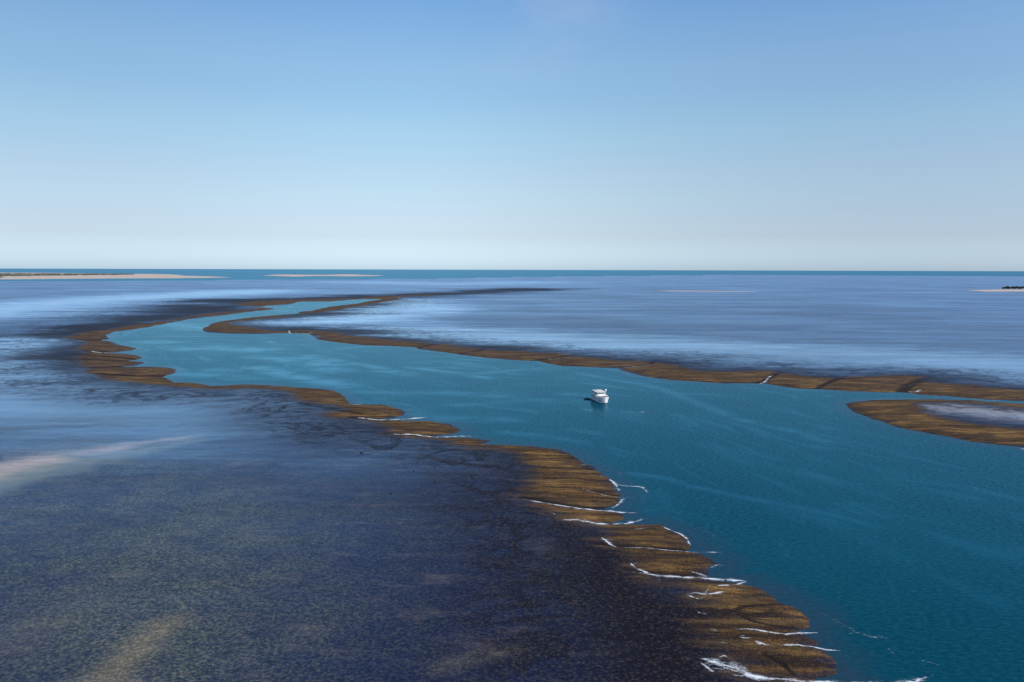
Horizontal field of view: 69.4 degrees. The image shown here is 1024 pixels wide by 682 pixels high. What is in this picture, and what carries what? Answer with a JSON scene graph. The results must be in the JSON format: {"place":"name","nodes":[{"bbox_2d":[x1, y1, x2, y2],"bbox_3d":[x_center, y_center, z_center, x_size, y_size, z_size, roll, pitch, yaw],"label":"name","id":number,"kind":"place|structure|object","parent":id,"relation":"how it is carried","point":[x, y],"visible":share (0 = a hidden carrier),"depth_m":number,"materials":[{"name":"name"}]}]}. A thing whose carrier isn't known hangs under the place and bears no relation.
{"place":"outdoors","nodes":[
{"label":"outdoors","id":0,"kind":"place"},
{"bbox_2d":[0,273,224,278],"bbox_3d":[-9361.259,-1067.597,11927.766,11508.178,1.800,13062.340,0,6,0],"label":"sandbank","id":1,"kind":"structure","parent":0,"point":[95,276],"depth_m":9809.77,"materials":[{"name":"beige sand"}]},
{"bbox_2d":[0,273,134,276],"bbox_3d":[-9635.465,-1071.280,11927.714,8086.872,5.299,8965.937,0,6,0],"label":"scrub","id":2,"kind":"object","parent":1,"relation":"on","point":[38,274],"visible":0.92,"depth_m":12856.96,"materials":[{"name":"green plant"}]},
{"bbox_2d":[263,274,382,276],"bbox_3d":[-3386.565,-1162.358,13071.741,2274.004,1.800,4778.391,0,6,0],"label":"sandbank","id":3,"kind":"structure","parent":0,"point":[290,275],"depth_m":12489.94,"materials":[{"name":"beige sand"}]},
{"bbox_2d":[0,275,1023,681],"bbox_3d":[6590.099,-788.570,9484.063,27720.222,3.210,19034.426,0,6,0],"label":"reef flat","id":4,"kind":"structure","parent":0,"point":[156,525],"depth_m":365.19,"materials":[{"name":"blue liquid"}]},
{"bbox_2d":[0,269,1023,681],"bbox_3d":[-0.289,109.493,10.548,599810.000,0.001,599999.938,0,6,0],"label":"sea","id":5,"kind":"structure","parent":0,"point":[874,551],"depth_m":422.45,"materials":[{"name":"liquid"}]},
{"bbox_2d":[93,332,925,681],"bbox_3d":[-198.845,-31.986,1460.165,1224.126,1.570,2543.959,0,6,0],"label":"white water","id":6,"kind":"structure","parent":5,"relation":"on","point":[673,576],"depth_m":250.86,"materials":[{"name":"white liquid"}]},
{"bbox_2d":[591,389,608,402],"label":"motor yacht","id":7,"kind":"object","parent":5,"relation":"on","point":[600,396],"visible":0.99,"depth_m":619.73,"materials":[{"name":"white paint"}]},
{"bbox_2d":[845,399,1023,446],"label":"reef islet","id":8,"kind":"object","parent":5,"relation":"on","point":[998,423],"visible":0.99,"depth_m":550.42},
{"bbox_2d":[0,0,1023,270],"label":"sky","id":9,"kind":"structure","parent":0,"point":[773,135],"materials":[{"name":"blue"}]},
{"bbox_2d":[712,291,757,291],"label":"sandbank","id":10,"kind":"structure","parent":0,"point":[734,291],"depth_m":3754.52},
{"bbox_2d":[967,289,1023,290],"bbox_3d":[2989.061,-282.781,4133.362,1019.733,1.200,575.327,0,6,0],"label":"sandbank","id":11,"kind":"structure","parent":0,"point":[1000,290],"depth_m":4067.73,"materials":[{"name":"beige sand"}]}
]}

